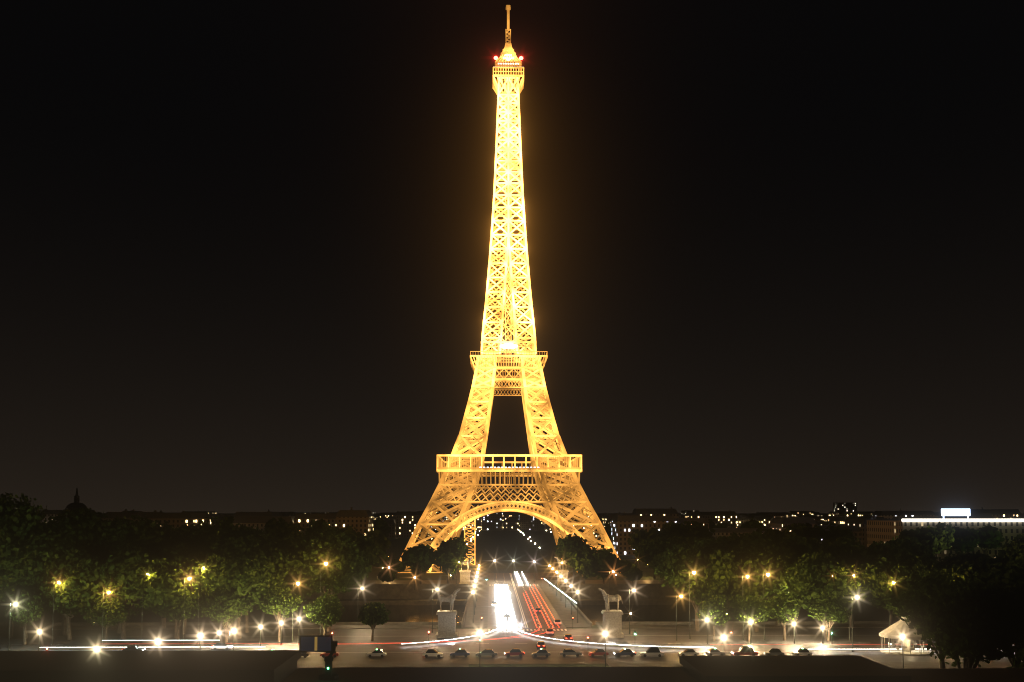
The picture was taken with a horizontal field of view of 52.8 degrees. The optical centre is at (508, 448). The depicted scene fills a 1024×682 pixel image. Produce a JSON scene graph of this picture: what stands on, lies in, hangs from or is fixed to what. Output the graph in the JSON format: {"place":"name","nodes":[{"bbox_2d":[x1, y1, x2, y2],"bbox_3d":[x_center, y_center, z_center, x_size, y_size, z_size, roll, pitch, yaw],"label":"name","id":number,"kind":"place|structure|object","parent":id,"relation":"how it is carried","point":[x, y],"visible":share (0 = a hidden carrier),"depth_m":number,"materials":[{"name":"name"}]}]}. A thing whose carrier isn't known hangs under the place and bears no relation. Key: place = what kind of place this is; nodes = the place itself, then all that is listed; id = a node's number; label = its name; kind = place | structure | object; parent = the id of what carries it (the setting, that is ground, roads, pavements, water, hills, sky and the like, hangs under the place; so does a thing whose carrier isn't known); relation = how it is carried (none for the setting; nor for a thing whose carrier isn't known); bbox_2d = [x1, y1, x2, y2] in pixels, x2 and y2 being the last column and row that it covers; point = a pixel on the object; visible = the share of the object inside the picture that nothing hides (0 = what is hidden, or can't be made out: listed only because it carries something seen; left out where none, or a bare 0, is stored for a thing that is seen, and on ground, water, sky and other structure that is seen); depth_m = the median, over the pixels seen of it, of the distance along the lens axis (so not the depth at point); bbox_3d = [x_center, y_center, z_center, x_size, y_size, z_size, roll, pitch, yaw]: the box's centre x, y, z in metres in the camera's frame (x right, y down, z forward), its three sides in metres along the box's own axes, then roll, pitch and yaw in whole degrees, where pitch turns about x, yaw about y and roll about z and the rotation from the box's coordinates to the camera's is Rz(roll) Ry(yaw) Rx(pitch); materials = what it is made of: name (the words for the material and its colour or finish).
{"place":"outdoors","nodes":[
{"label":"outdoors","id":0,"kind":"place"},
{"bbox_2d":[0,605,897,624],"bbox_3d":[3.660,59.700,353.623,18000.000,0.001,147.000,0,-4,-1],"label":"seine water","id":1,"kind":"structure","parent":0,"point":[423,613],"depth_m":379.92,"materials":[{"name":"black liquid"}]},
{"bbox_2d":[102,513,828,666],"bbox_3d":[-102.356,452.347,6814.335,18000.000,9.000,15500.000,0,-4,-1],"label":"ground","id":2,"kind":"structure","parent":0,"point":[503,549],"depth_m":691.44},
{"bbox_2d":[65,488,86,509],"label":"domed building","id":3,"kind":"structure","parent":2,"relation":"on","point":[75,504],"depth_m":1678.22,"materials":[{"name":"grey stone"}]},
{"bbox_2d":[13,502,856,514],"bbox_3d":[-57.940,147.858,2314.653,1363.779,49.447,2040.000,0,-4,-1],"label":"buildings","id":4,"kind":"structure","parent":2,"relation":"on","point":[845,506],"depth_m":1707.14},
{"bbox_2d":[0,584,896,625],"bbox_3d":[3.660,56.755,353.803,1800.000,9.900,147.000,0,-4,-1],"label":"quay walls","id":5,"kind":"structure","parent":2,"relation":"on","point":[588,594],"depth_m":425.46,"materials":[{"name":"stone"}]},
{"bbox_2d":[38,513,866,548],"bbox_3d":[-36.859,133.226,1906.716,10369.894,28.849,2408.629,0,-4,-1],"label":"buildings","id":6,"kind":"structure","parent":2,"relation":"on","point":[862,528],"depth_m":881.76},
{"bbox_2d":[459,557,472,585],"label":"equestrian statue","id":7,"kind":"object","parent":2,"relation":"on","point":[464,576],"visible":0.98,"depth_m":431.19,"materials":[{"name":"beige stone"}]},
{"bbox_2d":[464,513,475,564],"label":"tower elevator shaft","id":8,"kind":"object","parent":2,"relation":"on","point":[466,533],"visible":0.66,"depth_m":595.51,"materials":[{"name":"yellow metal"}]},
{"bbox_2d":[144,512,872,541],"bbox_3d":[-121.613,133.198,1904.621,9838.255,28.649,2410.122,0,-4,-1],"label":"buildings","id":9,"kind":"structure","parent":2,"relation":"on","point":[406,525],"depth_m":923.58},
{"bbox_2d":[398,5,620,572],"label":"eiffel tower","id":10,"kind":"structure","parent":2,"relation":"on","point":[530,378],"depth_m":569.77,"materials":[{"name":"brown metal"}]},
{"bbox_2d":[500,54,516,348],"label":"floodlights","id":11,"kind":"object","parent":10,"relation":"on","point":[508,346],"visible":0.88,"depth_m":568.49,"materials":[{"name":"white"}]},
{"bbox_2d":[494,56,522,59],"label":"warning lights","id":12,"kind":"object","parent":10,"relation":"attached to","point":[496,57],"visible":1,"depth_m":585.90},
{"bbox_2d":[480,63,538,467],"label":"white tower lights","id":13,"kind":"object","parent":10,"relation":"on","point":[509,467],"visible":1,"depth_m":542.17},
{"bbox_2d":[0,573,1021,667],"bbox_3d":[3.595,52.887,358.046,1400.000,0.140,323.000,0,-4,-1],"label":"pavements","id":14,"kind":"structure","parent":2,"relation":"on","point":[559,601],"depth_m":276.42,"materials":[{"name":"grey concrete"}]},
{"bbox_2d":[459,583,592,627],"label":"bridge railing","id":15,"kind":"object","parent":2,"relation":"on","point":[581,613],"visible":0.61,"depth_m":324.24,"materials":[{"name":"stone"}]},
{"bbox_2d":[555,557,568,584],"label":"equestrian statue","id":16,"kind":"object","parent":2,"relation":"on","point":[564,575],"visible":0.98,"depth_m":431.88,"materials":[{"name":"beige stone"}]},
{"bbox_2d":[233,513,993,554],"bbox_3d":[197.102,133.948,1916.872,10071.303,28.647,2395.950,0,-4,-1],"label":"buildings","id":17,"kind":"structure","parent":2,"relation":"on","point":[621,531],"depth_m":738.65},
{"bbox_2d":[4,507,1023,532],"bbox_3d":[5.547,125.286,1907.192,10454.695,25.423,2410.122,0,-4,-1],"label":"city skyline","id":18,"kind":"structure","parent":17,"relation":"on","point":[252,517],"depth_m":759.94,"materials":[{"name":"grey metal"}]},
{"bbox_2d":[208,512,1020,533],"bbox_3d":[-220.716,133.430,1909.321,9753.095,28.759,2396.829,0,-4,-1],"label":"skyline blocks","id":19,"kind":"structure","parent":2,"relation":"on","point":[731,520],"depth_m":1217.71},
{"bbox_2d":[866,520,1023,560],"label":"building","id":20,"kind":"structure","parent":2,"relation":"on","point":[878,531],"depth_m":623.22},
{"bbox_2d":[941,509,969,518],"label":"roof sign","id":21,"kind":"object","parent":20,"relation":"on","point":[955,512],"visible":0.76,"depth_m":643.41,"materials":[{"name":"white plastic"}]},
{"bbox_2d":[902,519,1023,521],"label":"illuminated roof edge","id":22,"kind":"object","parent":20,"relation":"part of","point":[963,520],"depth_m":622.28,"materials":[{"name":"white"}]},
{"bbox_2d":[0,573,1022,663],"bbox_3d":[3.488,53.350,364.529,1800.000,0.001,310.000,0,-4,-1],"label":"roads","id":23,"kind":"structure","parent":0,"point":[355,646],"depth_m":247.58,"materials":[{"name":"grey asphalt"}]},
{"bbox_2d":[122,646,144,650],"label":"moving car","id":24,"kind":"object","parent":23,"relation":"on","point":[129,648],"visible":0.6,"depth_m":225.67,"materials":[{"name":"black paint"}]},
{"bbox_2d":[211,642,232,649],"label":"moving car","id":25,"kind":"object","parent":23,"relation":"on","point":[220,645],"visible":1,"depth_m":230.82,"materials":[{"name":"grey paint"}]},
{"bbox_2d":[301,652,309,657],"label":"parked car","id":26,"kind":"object","parent":23,"relation":"on","point":[305,654],"visible":0.48,"depth_m":218.42,"materials":[{"name":"black paint"}]},
{"bbox_2d":[320,651,338,657],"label":"parked car","id":27,"kind":"object","parent":23,"relation":"on","point":[324,654],"visible":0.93,"depth_m":218.72,"materials":[{"name":"red paint"}]},
{"bbox_2d":[102,578,576,640],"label":"light trails","id":28,"kind":"object","parent":23,"relation":"on","point":[176,640],"visible":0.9,"depth_m":229.24,"materials":[{"name":"white"}]},
{"bbox_2d":[366,649,386,657],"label":"parked car","id":29,"kind":"object","parent":23,"relation":"on","point":[378,652],"visible":1,"depth_m":218.75,"materials":[{"name":"grey paint"}]},
{"bbox_2d":[423,649,442,657],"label":"parked car","id":30,"kind":"object","parent":23,"relation":"on","point":[431,652],"visible":1,"depth_m":218.79,"materials":[{"name":"white paint"}]},
{"bbox_2d":[46,578,831,650],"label":"traffic signal posts","id":31,"kind":"object","parent":23,"relation":"on","point":[481,619],"visible":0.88,"depth_m":238.63,"materials":[{"name":"grey metal"}]},
{"bbox_2d":[90,575,790,652],"bbox_3d":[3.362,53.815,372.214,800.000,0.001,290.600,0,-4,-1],"label":"trails","id":32,"kind":"object","parent":23,"relation":"on","point":[500,627],"visible":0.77,"depth_m":268.29,"materials":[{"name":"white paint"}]},
{"bbox_2d":[436,588,460,637],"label":"equestrian statue","id":33,"kind":"object","parent":23,"relation":"on","point":[446,623],"visible":1,"depth_m":253.06,"materials":[{"name":"beige stone"}]},
{"bbox_2d":[8,561,903,667],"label":"street lamp posts","id":34,"kind":"object","parent":23,"relation":"on","point":[476,594],"visible":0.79,"depth_m":247.17,"materials":[{"name":"grey metal"}]},
{"bbox_2d":[14,560,903,650],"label":"white lamp heads","id":35,"kind":"object","parent":34,"relation":"on","point":[479,633],"visible":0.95,"depth_m":226.46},
{"bbox_2d":[58,562,894,597],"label":"street lamps","id":36,"kind":"object","parent":34,"relation":"on","point":[477,572],"visible":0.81,"depth_m":249.48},
{"bbox_2d":[450,648,469,656],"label":"taxi","id":37,"kind":"object","parent":23,"relation":"on","point":[461,652],"visible":1,"depth_m":219.57,"materials":[{"name":"blue paint"}]},
{"bbox_2d":[476,649,496,656],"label":"parked car","id":38,"kind":"object","parent":23,"relation":"on","point":[488,652],"visible":0.87,"depth_m":219.25,"materials":[{"name":"grey paint"}]},
{"bbox_2d":[504,648,523,656],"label":"parked car","id":39,"kind":"object","parent":23,"relation":"on","point":[515,651],"visible":1,"depth_m":219.96,"materials":[{"name":"red paint"}]},
{"bbox_2d":[406,572,668,646],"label":"headlight trails","id":40,"kind":"object","parent":23,"relation":"on","point":[512,610],"visible":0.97,"depth_m":314.62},
{"bbox_2d":[532,648,549,656],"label":"taxi","id":41,"kind":"object","parent":23,"relation":"on","point":[541,652],"visible":1,"depth_m":219.25,"materials":[{"name":"grey paint"}]},
{"bbox_2d":[536,641,545,648],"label":"moving car","id":42,"kind":"object","parent":23,"relation":"on","point":[540,644],"visible":1,"depth_m":232.84,"materials":[{"name":"red paint"}]},
{"bbox_2d":[545,629,553,634],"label":"moving car","id":43,"kind":"object","parent":23,"relation":"on","point":[549,631],"visible":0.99,"depth_m":258.31,"materials":[{"name":"white paint"}]},
{"bbox_2d":[553,619,560,624],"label":"moving car","id":44,"kind":"object","parent":23,"relation":"on","point":[557,621],"visible":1,"depth_m":280.45,"materials":[{"name":"red paint"}]},
{"bbox_2d":[271,585,865,644],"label":"light trails","id":45,"kind":"object","parent":23,"relation":"on","point":[535,624],"visible":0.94,"depth_m":251.94,"materials":[{"name":"red"}]},
{"bbox_2d":[564,634,572,640],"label":"moving car","id":46,"kind":"object","parent":23,"relation":"on","point":[567,636],"visible":0.98,"depth_m":246.30,"materials":[{"name":"red paint"}]},
{"bbox_2d":[559,649,581,656],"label":"parked car","id":47,"kind":"object","parent":23,"relation":"on","point":[564,652],"visible":1,"depth_m":220.15,"materials":[{"name":"grey paint"}]},
{"bbox_2d":[588,649,608,656],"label":"parked car","id":48,"kind":"object","parent":23,"relation":"on","point":[598,652],"visible":0.9,"depth_m":220.01,"materials":[{"name":"red paint"}]},
{"bbox_2d":[598,588,623,637],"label":"equestrian statue","id":49,"kind":"object","parent":23,"relation":"on","point":[612,623],"visible":1,"depth_m":253.75,"materials":[{"name":"beige stone"}]},
{"bbox_2d":[613,648,635,656],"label":"taxi","id":50,"kind":"object","parent":23,"relation":"on","point":[624,651],"visible":1,"depth_m":219.99,"materials":[{"name":"blue paint"}]},
{"bbox_2d":[639,646,663,656],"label":"taxi","id":51,"kind":"object","parent":23,"relation":"on","point":[652,651],"visible":1,"depth_m":219.62,"materials":[{"name":"grey paint"}]},
{"bbox_2d":[678,649,698,655],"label":"parked car","id":52,"kind":"object","parent":23,"relation":"on","point":[689,652],"visible":0.86,"depth_m":219.90,"materials":[{"name":"white paint"}]},
{"bbox_2d":[706,648,724,655],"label":"parked car","id":53,"kind":"object","parent":23,"relation":"on","point":[712,651],"visible":0.94,"depth_m":220.62,"materials":[{"name":"grey paint"}]},
{"bbox_2d":[731,646,757,655],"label":"parked car","id":54,"kind":"object","parent":23,"relation":"on","point":[745,650],"visible":0.94,"depth_m":220.47,"materials":[{"name":"red paint"}]},
{"bbox_2d":[764,648,783,655],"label":"parked car","id":55,"kind":"object","parent":23,"relation":"on","point":[773,651],"visible":0.85,"depth_m":219.91,"materials":[{"name":"grey paint"}]},
{"bbox_2d":[792,648,811,655],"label":"parked car","id":56,"kind":"object","parent":23,"relation":"on","point":[803,651],"visible":0.88,"depth_m":220.00,"materials":[{"name":"grey paint"}]},
{"bbox_2d":[888,640,900,646],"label":"moving car","id":57,"kind":"object","parent":23,"relation":"on","point":[896,643],"visible":0.21,"depth_m":235.46,"materials":[{"name":"white paint"}]},
{"bbox_2d":[879,615,931,655],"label":"carousel","id":58,"kind":"object","parent":23,"relation":"on","point":[898,629],"visible":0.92,"depth_m":224.39,"materials":[{"name":"fabric"}]},
{"bbox_2d":[0,650,1023,681],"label":"terrace parapet","id":59,"kind":"structure","parent":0,"point":[169,666],"depth_m":4.79,"materials":[{"name":"stone"}]},
{"bbox_2d":[299,635,338,679],"bbox_3d":[-0.872,0.981,4.771,0.177,0.223,0.094,1,-4,-21],"label":"phone gimbal","id":60,"kind":"object","parent":59,"relation":"on","point":[328,674],"visible":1,"depth_m":4.78,"materials":[{"name":"black plastic"}]},
{"bbox_2d":[301,637,330,650],"bbox_3d":[-0.892,0.907,4.781,0.141,0.065,0.002,0,-4,-1],"label":"phone screen","id":61,"kind":"object","parent":60,"relation":"attached to","point":[315,643],"visible":1,"depth_m":4.78,"materials":[{"name":"black glass"}]},
{"bbox_2d":[0,0,1023,512],"label":"sky","id":62,"kind":"structure","parent":0,"point":[775,247],"materials":[{"name":"black"}]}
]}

